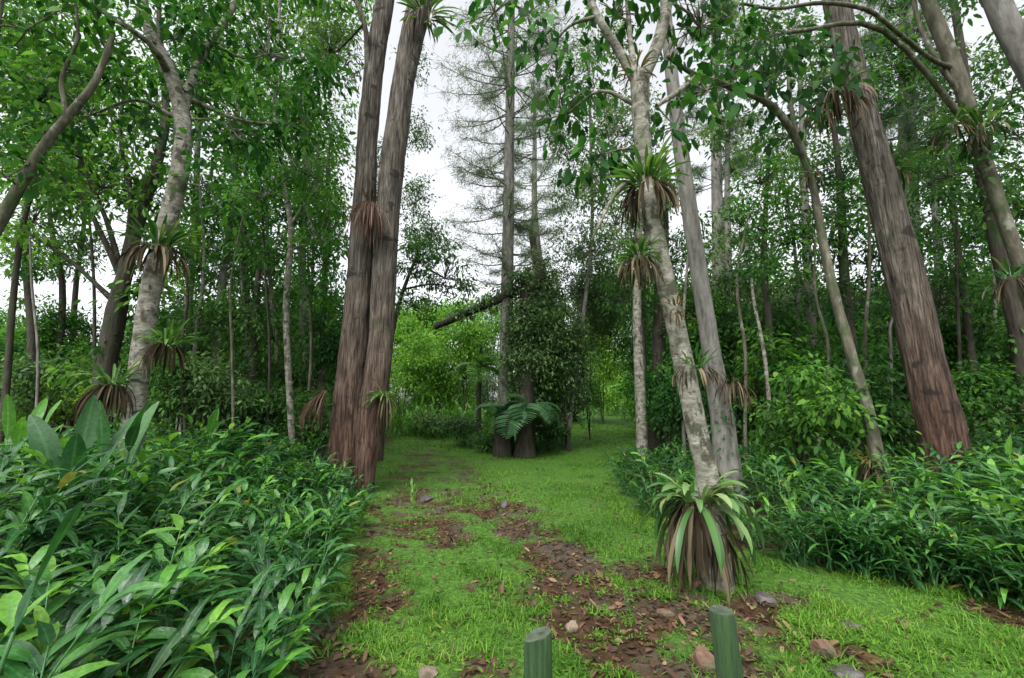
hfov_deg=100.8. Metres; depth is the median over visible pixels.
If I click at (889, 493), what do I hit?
ginger plant
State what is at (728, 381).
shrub
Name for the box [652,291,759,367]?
shrub
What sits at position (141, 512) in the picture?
ginger plant
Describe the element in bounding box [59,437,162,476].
ginger plant
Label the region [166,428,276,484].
ginger plant
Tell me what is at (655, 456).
ginger plant
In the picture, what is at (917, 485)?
ginger plant
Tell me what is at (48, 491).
ginger plant
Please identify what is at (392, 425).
leafy plant
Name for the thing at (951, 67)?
lichened tree
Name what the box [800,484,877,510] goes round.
ginger plant
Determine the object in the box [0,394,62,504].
broad leaved plant
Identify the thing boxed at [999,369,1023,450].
shrub
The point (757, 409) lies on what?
tree
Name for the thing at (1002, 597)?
ginger plant
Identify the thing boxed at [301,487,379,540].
ginger plant
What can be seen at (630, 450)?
ginger plant
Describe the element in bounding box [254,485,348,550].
ginger plant
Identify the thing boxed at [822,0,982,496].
great trunk tree
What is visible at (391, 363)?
tree
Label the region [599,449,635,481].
ginger plant
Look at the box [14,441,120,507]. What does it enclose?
ginger plant
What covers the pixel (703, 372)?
bromeliad
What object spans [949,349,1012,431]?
shrub
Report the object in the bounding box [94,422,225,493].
ginger plant
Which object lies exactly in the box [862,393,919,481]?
shrub
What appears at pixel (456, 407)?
leafy plant
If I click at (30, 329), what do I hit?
woodland tree
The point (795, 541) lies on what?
ginger plant
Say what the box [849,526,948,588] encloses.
ginger plant
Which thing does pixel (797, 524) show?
ginger plant
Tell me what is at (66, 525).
broad leaved plant
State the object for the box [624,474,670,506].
ginger plant
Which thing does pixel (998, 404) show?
shrub
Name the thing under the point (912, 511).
ginger plant
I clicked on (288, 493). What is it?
ginger plant
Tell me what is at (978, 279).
tree
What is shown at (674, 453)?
ginger plant
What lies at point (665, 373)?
shrub
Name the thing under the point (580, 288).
woodland tree
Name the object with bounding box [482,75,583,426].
pine tree
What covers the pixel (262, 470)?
ginger plant
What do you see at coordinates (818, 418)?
shrub
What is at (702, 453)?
tree
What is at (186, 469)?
ginger plant
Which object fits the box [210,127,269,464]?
sapling
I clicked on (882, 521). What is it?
ginger plant
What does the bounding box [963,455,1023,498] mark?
ginger plant
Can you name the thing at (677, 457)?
ginger plant
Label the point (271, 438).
ginger plant
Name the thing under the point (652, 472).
ginger plant
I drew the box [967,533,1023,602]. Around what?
ginger plant
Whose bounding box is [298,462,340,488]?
ginger plant
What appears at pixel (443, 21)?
bromeliad
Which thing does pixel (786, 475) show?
ginger plant
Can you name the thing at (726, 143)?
woodland tree
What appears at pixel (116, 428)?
ginger plant
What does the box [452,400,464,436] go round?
leafy plant
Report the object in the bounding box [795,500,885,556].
ginger plant
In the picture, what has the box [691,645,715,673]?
stone
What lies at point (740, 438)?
tree
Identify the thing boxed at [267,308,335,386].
shrub
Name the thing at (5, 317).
tree
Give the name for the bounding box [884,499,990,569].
ginger plant
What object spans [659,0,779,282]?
tree
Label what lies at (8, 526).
ginger plant
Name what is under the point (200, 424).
ginger plant
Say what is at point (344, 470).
ginger plant
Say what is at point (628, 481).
ginger plant
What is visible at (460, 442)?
leafy plant
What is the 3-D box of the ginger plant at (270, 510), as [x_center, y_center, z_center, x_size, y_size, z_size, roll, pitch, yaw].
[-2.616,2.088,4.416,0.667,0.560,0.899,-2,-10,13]
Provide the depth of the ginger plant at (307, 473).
7.38 m
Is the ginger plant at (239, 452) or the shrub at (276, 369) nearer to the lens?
the ginger plant at (239, 452)
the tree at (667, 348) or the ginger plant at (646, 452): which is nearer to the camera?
the ginger plant at (646, 452)
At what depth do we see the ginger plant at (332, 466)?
8.20 m
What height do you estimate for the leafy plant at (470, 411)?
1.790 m
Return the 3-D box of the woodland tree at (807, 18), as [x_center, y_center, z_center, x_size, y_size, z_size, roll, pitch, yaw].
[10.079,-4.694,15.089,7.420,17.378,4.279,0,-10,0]
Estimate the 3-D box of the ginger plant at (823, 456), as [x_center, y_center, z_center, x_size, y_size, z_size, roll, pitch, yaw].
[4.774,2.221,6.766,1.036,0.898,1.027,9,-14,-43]
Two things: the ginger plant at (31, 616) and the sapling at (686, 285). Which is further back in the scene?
the sapling at (686, 285)
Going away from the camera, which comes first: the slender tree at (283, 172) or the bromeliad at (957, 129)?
the bromeliad at (957, 129)
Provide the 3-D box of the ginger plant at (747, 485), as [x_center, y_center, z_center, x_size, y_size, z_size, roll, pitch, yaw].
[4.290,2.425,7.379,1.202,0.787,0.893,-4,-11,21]
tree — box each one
[0,0,105,445]
[0,0,149,236]
[0,0,152,420]
[0,0,364,500]
[0,1,257,445]
[0,112,121,437]
[0,307,43,326]
[38,140,140,436]
[84,0,287,452]
[99,158,307,447]
[113,307,158,428]
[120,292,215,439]
[143,2,303,385]
[157,239,315,470]
[189,0,374,445]
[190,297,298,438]
[211,0,354,467]
[260,279,344,436]
[261,260,331,399]
[269,55,358,460]
[281,0,432,493]
[327,319,402,425]
[350,44,457,264]
[377,203,482,460]
[388,354,417,416]
[422,0,594,450]
[426,367,477,410]
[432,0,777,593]
[463,346,498,414]
[467,371,493,408]
[477,338,516,411]
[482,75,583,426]
[515,328,591,420]
[534,280,601,451]
[540,5,641,449]
[546,222,649,441]
[553,81,706,463]
[557,339,619,421]
[563,264,632,439]
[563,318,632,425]
[585,348,627,413]
[589,161,734,459]
[602,272,691,426]
[606,359,632,413]
[612,283,691,436]
[619,353,649,415]
[633,333,758,442]
[647,81,802,429]
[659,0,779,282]
[660,0,750,510]
[666,0,909,506]
[678,265,757,431]
[692,0,891,446]
[705,276,779,441]
[707,139,830,462]
[720,0,1023,308]
[720,257,776,459]
[741,272,787,415]
[743,287,825,439]
[762,264,850,300]
[774,119,925,470]
[779,283,870,444]
[791,265,881,439]
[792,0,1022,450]
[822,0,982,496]
[825,270,882,304]
[849,0,1023,328]
[855,283,932,410]
[872,112,1023,446]
[896,0,1023,449]
[929,273,1017,443]
[933,256,1002,314]
[950,1,1023,361]
[973,262,1014,412]
[980,0,1023,90]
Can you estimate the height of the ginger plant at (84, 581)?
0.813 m
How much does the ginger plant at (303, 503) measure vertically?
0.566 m
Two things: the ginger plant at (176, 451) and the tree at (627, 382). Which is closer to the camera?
the ginger plant at (176, 451)
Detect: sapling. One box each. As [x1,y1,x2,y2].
[0,193,69,406]
[43,159,121,371]
[115,221,233,442]
[177,161,238,439]
[189,187,284,481]
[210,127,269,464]
[219,166,287,446]
[246,140,303,450]
[275,192,348,434]
[291,128,348,465]
[619,205,679,446]
[672,210,734,462]
[730,187,812,474]
[750,120,814,437]
[766,213,868,473]
[824,163,873,387]
[850,293,899,472]
[916,188,1020,381]
[947,222,1023,434]
[952,172,1023,441]
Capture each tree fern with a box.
[455,355,498,437]
[473,402,521,457]
[494,393,560,458]
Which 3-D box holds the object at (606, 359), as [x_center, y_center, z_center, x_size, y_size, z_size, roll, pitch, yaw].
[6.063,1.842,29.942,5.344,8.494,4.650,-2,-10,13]
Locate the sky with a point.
(419, 163)
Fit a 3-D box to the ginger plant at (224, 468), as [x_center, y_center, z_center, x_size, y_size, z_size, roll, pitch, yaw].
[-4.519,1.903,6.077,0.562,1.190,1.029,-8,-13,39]
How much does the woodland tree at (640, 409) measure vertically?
12.559 m
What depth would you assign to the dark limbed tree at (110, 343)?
9.89 m
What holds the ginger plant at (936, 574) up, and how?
on the ground at (560, 472)
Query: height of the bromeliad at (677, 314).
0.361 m
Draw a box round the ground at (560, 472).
[0,410,1023,677]
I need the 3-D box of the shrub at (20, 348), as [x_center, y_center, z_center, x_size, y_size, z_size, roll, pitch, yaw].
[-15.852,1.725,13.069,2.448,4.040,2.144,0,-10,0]
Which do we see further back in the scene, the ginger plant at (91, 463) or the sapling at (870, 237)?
the sapling at (870, 237)
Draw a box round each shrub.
[0,289,71,414]
[0,324,46,356]
[0,332,47,372]
[0,343,90,420]
[0,358,115,429]
[14,328,97,431]
[19,302,121,437]
[109,333,212,443]
[122,295,197,431]
[148,349,224,447]
[154,308,229,433]
[154,343,264,440]
[157,336,230,427]
[193,299,282,450]
[194,294,273,455]
[224,376,311,451]
[257,340,297,443]
[257,341,334,420]
[257,341,334,455]
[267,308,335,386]
[269,382,333,468]
[275,305,341,467]
[304,343,336,428]
[389,325,471,412]
[392,301,437,426]
[395,301,454,404]
[403,293,481,407]
[408,407,448,437]
[427,313,499,410]
[428,412,489,446]
[450,288,516,411]
[468,424,493,452]
[513,360,569,445]
[514,282,573,445]
[535,399,574,450]
[538,355,596,447]
[594,374,630,414]
[595,252,682,365]
[623,381,649,422]
[627,362,680,462]
[641,348,741,444]
[645,348,740,416]
[646,359,710,423]
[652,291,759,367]
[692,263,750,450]
[697,363,755,422]
[719,298,825,437]
[720,312,764,447]
[722,339,778,420]
[731,317,823,444]
[736,368,920,492]
[748,311,841,451]
[768,337,852,488]
[779,306,842,379]
[811,293,913,426]
[811,340,887,450]
[814,343,913,461]
[817,307,895,389]
[822,361,844,445]
[853,281,897,410]
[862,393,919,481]
[882,298,995,418]
[908,357,1023,441]
[938,307,1008,431]
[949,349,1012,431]
[950,421,1023,492]
[955,295,1015,436]
[959,313,1023,394]
[962,345,1015,445]
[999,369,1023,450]
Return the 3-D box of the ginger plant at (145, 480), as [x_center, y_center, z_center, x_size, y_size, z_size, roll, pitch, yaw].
[-4.106,1.682,4.428,1.249,1.172,1.277,4,-11,-22]
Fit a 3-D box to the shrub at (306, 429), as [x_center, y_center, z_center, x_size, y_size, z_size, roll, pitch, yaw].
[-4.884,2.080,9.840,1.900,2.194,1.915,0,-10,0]
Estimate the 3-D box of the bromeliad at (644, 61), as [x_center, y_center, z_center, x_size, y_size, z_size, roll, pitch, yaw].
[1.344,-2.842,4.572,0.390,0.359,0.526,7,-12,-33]
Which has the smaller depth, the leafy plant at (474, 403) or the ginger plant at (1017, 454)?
the ginger plant at (1017, 454)
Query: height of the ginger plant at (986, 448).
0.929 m
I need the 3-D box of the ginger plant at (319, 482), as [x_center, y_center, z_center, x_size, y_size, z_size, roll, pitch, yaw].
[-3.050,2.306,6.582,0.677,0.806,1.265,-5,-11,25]
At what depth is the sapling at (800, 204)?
12.86 m
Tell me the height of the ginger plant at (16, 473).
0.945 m
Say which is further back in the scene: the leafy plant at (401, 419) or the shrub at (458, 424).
the leafy plant at (401, 419)
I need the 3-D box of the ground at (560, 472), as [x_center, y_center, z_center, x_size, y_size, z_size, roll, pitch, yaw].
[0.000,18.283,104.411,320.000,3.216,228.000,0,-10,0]
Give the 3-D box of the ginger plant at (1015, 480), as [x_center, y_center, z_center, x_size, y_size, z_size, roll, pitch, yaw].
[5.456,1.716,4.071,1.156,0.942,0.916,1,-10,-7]
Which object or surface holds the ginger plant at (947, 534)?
on the ground at (560, 472)
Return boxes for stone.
[418,496,434,501]
[418,665,437,677]
[501,500,507,508]
[565,620,578,633]
[656,608,674,619]
[691,578,703,587]
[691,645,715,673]
[753,591,777,604]
[810,639,837,659]
[825,664,865,677]
[841,619,864,629]
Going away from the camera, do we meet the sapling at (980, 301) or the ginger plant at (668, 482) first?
the ginger plant at (668, 482)
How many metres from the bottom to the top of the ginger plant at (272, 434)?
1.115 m
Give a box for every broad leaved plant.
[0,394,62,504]
[0,501,83,675]
[27,395,139,546]
[95,399,159,552]
[201,406,220,482]
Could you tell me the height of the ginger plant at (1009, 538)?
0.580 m
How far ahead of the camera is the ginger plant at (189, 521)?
3.96 m
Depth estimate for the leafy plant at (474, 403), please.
23.08 m
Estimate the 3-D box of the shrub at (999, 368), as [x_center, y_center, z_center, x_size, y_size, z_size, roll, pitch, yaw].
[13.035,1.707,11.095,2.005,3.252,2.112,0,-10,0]
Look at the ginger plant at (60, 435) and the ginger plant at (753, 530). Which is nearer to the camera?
the ginger plant at (753, 530)
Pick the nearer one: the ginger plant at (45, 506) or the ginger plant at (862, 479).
the ginger plant at (45, 506)
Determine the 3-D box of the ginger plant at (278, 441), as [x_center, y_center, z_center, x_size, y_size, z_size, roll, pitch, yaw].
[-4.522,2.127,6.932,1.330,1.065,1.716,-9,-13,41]
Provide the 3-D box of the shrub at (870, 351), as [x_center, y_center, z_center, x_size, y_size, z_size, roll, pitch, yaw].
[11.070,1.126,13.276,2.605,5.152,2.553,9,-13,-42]
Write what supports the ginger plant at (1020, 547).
on the ground at (560, 472)
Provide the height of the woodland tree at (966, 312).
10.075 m
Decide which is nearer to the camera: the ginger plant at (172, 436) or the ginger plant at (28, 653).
the ginger plant at (28, 653)
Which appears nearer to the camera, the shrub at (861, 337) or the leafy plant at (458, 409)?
the shrub at (861, 337)
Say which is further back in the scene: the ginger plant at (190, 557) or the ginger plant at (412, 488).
the ginger plant at (412, 488)
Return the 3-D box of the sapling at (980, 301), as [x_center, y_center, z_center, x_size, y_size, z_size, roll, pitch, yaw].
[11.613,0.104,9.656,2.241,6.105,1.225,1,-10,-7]
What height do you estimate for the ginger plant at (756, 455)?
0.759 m
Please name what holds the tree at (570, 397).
on the ground at (560, 472)
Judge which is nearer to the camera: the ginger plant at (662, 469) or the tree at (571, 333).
the ginger plant at (662, 469)
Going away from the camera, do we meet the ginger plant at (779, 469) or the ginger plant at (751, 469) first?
the ginger plant at (779, 469)
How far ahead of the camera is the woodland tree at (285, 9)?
16.24 m
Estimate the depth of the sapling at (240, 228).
9.08 m
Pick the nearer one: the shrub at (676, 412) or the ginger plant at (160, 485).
the ginger plant at (160, 485)
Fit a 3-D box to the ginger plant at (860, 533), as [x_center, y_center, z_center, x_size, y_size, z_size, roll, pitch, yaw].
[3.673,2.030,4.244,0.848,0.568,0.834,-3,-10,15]
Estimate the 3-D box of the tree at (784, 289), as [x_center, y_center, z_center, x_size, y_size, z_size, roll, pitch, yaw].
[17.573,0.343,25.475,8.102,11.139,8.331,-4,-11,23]
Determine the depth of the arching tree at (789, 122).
7.16 m
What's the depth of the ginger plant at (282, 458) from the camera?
8.60 m
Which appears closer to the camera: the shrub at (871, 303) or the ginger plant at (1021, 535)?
the ginger plant at (1021, 535)
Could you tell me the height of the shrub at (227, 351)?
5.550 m
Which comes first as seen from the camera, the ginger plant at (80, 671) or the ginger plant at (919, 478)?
the ginger plant at (80, 671)
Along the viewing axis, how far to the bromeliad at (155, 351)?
6.36 m
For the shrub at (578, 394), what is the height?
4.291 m
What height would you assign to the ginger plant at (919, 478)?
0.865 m
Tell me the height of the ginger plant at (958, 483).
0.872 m
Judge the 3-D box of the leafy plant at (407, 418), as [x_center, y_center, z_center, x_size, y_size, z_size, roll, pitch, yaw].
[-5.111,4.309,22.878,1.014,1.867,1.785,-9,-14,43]
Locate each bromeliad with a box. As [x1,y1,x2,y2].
[55,357,153,427]
[95,205,206,284]
[127,318,211,378]
[294,382,326,436]
[340,187,391,249]
[355,383,411,435]
[396,0,461,45]
[601,133,693,232]
[613,49,662,90]
[614,233,668,294]
[640,471,763,606]
[658,290,692,329]
[664,342,725,394]
[715,370,756,409]
[795,48,880,145]
[798,156,829,189]
[840,444,905,508]
[844,134,945,191]
[913,101,995,159]
[935,85,1023,155]
[971,256,1023,306]
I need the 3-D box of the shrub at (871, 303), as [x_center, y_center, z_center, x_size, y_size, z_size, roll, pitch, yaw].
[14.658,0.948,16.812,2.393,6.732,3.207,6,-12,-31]
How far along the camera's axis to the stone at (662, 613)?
3.30 m
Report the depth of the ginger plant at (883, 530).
4.03 m
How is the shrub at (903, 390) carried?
on the ground at (560, 472)
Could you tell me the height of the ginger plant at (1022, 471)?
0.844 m
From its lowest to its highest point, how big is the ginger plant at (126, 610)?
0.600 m
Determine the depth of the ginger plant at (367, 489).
7.17 m
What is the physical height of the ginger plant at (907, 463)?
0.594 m
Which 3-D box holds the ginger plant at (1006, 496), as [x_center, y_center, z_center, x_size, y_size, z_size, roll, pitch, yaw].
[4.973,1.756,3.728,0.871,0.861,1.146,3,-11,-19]
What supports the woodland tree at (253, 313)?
on the ground at (560, 472)
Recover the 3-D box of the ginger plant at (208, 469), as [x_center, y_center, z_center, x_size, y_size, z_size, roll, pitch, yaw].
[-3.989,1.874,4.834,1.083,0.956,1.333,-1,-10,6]
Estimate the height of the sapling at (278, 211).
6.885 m
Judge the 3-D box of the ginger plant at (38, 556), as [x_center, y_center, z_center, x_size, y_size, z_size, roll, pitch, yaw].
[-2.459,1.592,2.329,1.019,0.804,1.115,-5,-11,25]
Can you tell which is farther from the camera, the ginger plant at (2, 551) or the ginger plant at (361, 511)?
the ginger plant at (361, 511)
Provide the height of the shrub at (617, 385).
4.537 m
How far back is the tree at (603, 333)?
21.80 m
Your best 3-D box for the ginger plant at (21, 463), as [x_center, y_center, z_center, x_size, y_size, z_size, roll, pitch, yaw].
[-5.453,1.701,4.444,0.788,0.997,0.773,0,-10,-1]
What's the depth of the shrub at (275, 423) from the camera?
9.92 m
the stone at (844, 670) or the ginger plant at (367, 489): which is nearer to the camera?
the stone at (844, 670)
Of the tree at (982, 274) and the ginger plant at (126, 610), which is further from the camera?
the tree at (982, 274)
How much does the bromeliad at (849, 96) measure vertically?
1.327 m
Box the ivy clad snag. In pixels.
[434,232,571,450]
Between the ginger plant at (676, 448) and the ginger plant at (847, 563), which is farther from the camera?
the ginger plant at (676, 448)
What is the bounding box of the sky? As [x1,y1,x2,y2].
[0,0,1023,409]
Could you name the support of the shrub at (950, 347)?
on the ground at (560, 472)
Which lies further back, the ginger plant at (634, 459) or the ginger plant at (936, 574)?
the ginger plant at (634, 459)
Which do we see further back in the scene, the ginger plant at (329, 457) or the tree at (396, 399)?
the tree at (396, 399)
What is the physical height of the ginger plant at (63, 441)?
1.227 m
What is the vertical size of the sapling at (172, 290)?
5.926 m
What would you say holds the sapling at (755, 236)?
on the ground at (560, 472)
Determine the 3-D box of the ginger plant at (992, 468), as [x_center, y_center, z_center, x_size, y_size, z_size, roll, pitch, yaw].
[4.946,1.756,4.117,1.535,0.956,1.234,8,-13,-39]
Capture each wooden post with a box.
[524,627,551,677]
[708,605,743,677]
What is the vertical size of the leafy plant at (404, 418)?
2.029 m
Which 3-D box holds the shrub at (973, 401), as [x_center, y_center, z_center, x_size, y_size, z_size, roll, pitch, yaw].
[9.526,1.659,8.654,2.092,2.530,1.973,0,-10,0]
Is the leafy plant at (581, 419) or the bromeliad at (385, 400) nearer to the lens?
the bromeliad at (385, 400)
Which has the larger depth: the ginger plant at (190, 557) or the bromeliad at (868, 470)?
the bromeliad at (868, 470)
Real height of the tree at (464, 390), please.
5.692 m
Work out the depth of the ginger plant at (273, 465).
6.55 m
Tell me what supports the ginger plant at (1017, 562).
on the ground at (560, 472)
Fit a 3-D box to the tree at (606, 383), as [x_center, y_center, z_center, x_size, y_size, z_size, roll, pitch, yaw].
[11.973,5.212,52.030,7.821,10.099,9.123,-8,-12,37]
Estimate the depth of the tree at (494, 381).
38.29 m
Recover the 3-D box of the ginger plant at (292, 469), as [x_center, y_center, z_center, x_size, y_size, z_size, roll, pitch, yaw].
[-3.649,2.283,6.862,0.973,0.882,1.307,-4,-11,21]
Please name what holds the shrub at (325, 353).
on the ground at (560, 472)
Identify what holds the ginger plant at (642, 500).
on the ground at (560, 472)
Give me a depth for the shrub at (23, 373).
11.58 m
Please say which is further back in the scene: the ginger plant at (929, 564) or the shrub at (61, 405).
the shrub at (61, 405)
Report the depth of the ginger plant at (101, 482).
3.90 m
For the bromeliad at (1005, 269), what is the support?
attached to the lichened tree at (951, 67)
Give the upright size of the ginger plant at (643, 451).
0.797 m
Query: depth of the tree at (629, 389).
28.38 m
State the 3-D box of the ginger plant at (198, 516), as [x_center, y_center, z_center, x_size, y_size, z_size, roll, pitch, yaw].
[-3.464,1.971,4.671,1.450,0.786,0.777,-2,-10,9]
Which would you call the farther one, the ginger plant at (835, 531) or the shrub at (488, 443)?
the shrub at (488, 443)
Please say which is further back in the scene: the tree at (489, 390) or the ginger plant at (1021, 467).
the tree at (489, 390)
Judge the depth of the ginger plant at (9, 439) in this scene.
6.18 m
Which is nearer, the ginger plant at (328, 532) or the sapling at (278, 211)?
the ginger plant at (328, 532)
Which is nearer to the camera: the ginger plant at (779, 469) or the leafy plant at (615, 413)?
the ginger plant at (779, 469)
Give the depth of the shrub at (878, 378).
8.79 m
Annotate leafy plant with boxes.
[385,410,394,436]
[389,407,408,435]
[389,410,395,435]
[392,398,403,436]
[398,409,411,433]
[400,416,413,436]
[403,395,426,436]
[404,404,428,434]
[409,402,423,434]
[413,409,426,436]
[428,396,447,434]
[437,404,449,436]
[442,401,465,437]
[451,406,457,434]
[451,432,466,447]
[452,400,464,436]
[462,430,481,447]
[464,397,476,434]
[464,403,475,435]
[481,405,497,435]
[481,408,492,433]
[485,401,493,430]
[535,442,550,453]
[536,440,547,450]
[547,439,560,452]
[552,436,566,449]
[578,412,585,428]
[584,406,594,426]
[610,396,627,418]
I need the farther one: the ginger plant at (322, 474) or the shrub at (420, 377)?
the shrub at (420, 377)
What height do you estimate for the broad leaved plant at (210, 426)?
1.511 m
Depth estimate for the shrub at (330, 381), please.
15.22 m
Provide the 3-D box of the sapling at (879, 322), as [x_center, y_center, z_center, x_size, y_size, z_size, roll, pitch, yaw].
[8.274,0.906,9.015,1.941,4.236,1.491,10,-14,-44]
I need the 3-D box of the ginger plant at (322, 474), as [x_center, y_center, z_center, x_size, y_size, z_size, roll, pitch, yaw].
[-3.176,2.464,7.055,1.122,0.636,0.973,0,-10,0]
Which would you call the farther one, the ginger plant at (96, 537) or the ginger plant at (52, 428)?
the ginger plant at (52, 428)
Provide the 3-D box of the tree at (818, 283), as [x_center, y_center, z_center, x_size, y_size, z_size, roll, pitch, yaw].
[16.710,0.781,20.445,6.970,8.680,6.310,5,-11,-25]
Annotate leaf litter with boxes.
[145,481,1023,677]
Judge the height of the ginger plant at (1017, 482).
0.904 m
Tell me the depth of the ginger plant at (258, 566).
3.23 m
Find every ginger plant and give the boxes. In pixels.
[0,425,72,478]
[0,428,58,481]
[0,438,93,519]
[0,438,95,518]
[0,438,146,544]
[0,444,29,475]
[0,444,137,592]
[0,454,126,590]
[0,461,69,526]
[0,463,147,573]
[0,467,104,581]
[0,486,78,571]
[0,489,65,592]
[0,523,32,556]
[0,527,183,653]
[0,536,145,608]
[0,536,251,677]
[0,543,15,563]
[0,544,193,674]
[0,549,166,677]
[0,556,123,639]
[0,613,151,677]
[1,454,120,534]
[1,470,218,586]
[2,437,69,478]
[10,453,31,494]
[12,458,123,528]
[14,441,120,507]
[16,558,209,677]
[17,586,60,630]
[18,448,179,561]
[20,449,168,541]
[22,515,173,611]
[22,568,138,668]
[25,471,260,623]
[27,605,63,675]
[28,456,100,515]
[29,479,93,524]
[50,591,249,677]
[52,661,119,677]
[55,426,165,469]
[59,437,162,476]
[60,445,151,517]
[62,427,89,458]
[76,488,231,558]
[77,518,264,587]
[80,440,161,530]
[83,479,238,563]
[85,445,198,514]
[87,456,232,546]
[89,437,182,485]
[93,471,209,540]
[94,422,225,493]
[104,604,135,677]
[110,422,179,466]
[110,553,321,677]
[111,419,182,446]
[111,422,182,439]
[112,543,284,661]
[116,442,227,506]
[121,423,234,512]
[124,448,219,510]
[124,480,277,573]
[137,464,189,526]
[145,417,249,495]
[146,479,264,543]
[146,513,248,666]
[150,421,224,451]
[153,470,249,528]
[154,479,278,561]
[156,431,233,509]
[157,422,250,485]
[159,550,273,625]
[160,434,278,509]
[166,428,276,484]
[167,598,311,677]
[170,516,277,608]
[178,413,262,469]
[178,435,298,500]
[181,427,281,480]
[188,439,300,489]
[196,445,285,519]
[204,511,341,611]
[205,474,279,534]
[208,470,312,522]
[209,582,315,677]
[210,504,331,583]
[211,505,294,557]
[215,479,312,546]
[216,455,302,508]
[218,433,301,482]
[222,531,356,637]
[230,669,252,677]
[231,574,345,653]
[237,442,305,479]
[240,446,307,495]
[240,539,359,613]
[242,566,327,677]
[244,433,313,482]
[245,456,330,505]
[249,460,303,516]
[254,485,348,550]
[260,432,310,464]
[264,489,316,522]
[265,438,313,489]
[266,501,357,578]
[268,488,360,559]
[273,428,327,467]
[273,437,332,470]
[276,456,333,499]
[276,464,346,514]
[283,450,340,491]
[285,494,334,538]
[286,469,353,504]
[287,465,333,489]
[289,457,347,499]
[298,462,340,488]
[298,485,354,517]
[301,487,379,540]
[305,461,355,497]
[310,457,351,491]
[314,486,370,526]
[322,467,362,499]
[332,476,380,507]
[354,491,375,526]
[407,478,417,509]
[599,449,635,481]
[600,449,651,487]
[613,466,647,496]
[615,448,650,469]
[617,447,654,476]
[617,449,694,495]
[618,445,632,468]
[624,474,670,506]
[626,441,672,467]
[627,474,672,518]
[628,444,668,474]
[633,457,666,483]
[641,458,692,489]
[645,443,673,472]
[646,458,690,488]
[646,465,694,508]
[648,443,687,470]
[651,456,692,483]
[659,444,692,465]
[659,473,685,500]
[661,435,689,459]
[663,451,692,471]
[674,472,693,510]
[680,456,694,475]
[680,476,752,523]
[683,460,736,497]
[717,463,765,511]
[724,495,810,548]
[731,452,797,514]
[738,437,768,462]
[738,440,763,473]
[740,453,766,484]
[742,458,791,500]
[742,459,758,486]
[742,502,827,568]
[745,454,783,488]
[745,455,852,519]
[753,480,852,539]
[754,457,847,517]
[758,454,817,496]
[763,509,854,570]
[766,450,824,485]
[768,452,848,499]
[770,446,885,510]
[774,503,868,571]
[777,443,830,468]
[779,472,811,538]
[784,500,901,559]
[786,491,888,560]
[793,474,906,525]
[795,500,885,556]
[799,498,911,575]
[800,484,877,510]
[804,449,895,503]
[805,499,907,575]
[805,532,876,568]
[807,450,853,477]
[807,458,952,521]
[808,445,858,477]
[817,507,932,576]
[818,508,917,577]
[829,513,949,572]
[830,507,914,569]
[834,450,870,514]
[834,454,902,494]
[836,504,928,569]
[838,472,927,523]
[849,454,886,475]
[849,508,918,572]
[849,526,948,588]
[857,442,897,471]
[861,441,979,493]
[866,525,988,590]
[867,454,980,517]
[869,520,958,586]
[872,455,980,519]
[872,500,1001,583]
[881,487,991,546]
[882,441,989,505]
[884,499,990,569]
[887,470,951,509]
[896,454,919,483]
[901,459,1017,507]
[902,449,1000,516]
[906,522,1023,597]
[908,467,1023,533]
[917,532,1023,596]
[918,520,1023,602]
[921,443,1023,499]
[921,469,980,543]
[926,461,1023,537]
[929,532,1023,609]
[931,526,1023,600]
[934,474,1016,524]
[939,491,1023,562]
[951,474,1016,516]
[952,523,1023,595]
[955,448,1022,498]
[955,496,1023,576]
[956,450,1012,489]
[960,456,1023,525]
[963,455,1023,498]
[966,429,1018,476]
[967,480,1023,533]
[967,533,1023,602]
[973,533,1023,602]
[976,535,1023,600]
[983,434,1023,521]
[994,463,1023,494]
[995,535,1023,562]
[996,476,1023,519]
[996,534,1023,581]
[1004,524,1023,577]
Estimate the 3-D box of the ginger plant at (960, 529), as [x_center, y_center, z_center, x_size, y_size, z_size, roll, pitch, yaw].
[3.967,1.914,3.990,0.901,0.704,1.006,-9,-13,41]
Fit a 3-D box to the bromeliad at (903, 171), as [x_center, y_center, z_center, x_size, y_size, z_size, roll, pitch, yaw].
[7.543,-3.285,8.374,1.495,1.058,1.380,0,-10,0]
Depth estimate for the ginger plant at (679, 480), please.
6.12 m
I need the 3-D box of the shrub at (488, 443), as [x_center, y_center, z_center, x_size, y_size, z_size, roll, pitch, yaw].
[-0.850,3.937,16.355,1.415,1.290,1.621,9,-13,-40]
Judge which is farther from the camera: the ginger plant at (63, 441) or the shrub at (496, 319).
the shrub at (496, 319)
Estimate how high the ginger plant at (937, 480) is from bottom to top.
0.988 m
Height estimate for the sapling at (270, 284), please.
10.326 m
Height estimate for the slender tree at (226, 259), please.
14.009 m
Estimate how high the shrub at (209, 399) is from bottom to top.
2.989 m
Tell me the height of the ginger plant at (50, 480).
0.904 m
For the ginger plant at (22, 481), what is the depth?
3.58 m
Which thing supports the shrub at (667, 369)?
on the ground at (560, 472)
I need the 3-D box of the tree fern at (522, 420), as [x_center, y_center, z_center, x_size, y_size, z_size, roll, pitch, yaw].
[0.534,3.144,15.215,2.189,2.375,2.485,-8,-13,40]
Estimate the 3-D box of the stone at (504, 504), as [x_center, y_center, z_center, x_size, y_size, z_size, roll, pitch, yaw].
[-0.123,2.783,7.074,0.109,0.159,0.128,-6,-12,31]
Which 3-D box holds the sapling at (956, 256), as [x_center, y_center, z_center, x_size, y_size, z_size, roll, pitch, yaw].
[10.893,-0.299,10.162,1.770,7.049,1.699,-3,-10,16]
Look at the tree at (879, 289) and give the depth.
16.84 m
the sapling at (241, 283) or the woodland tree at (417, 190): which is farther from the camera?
the woodland tree at (417, 190)

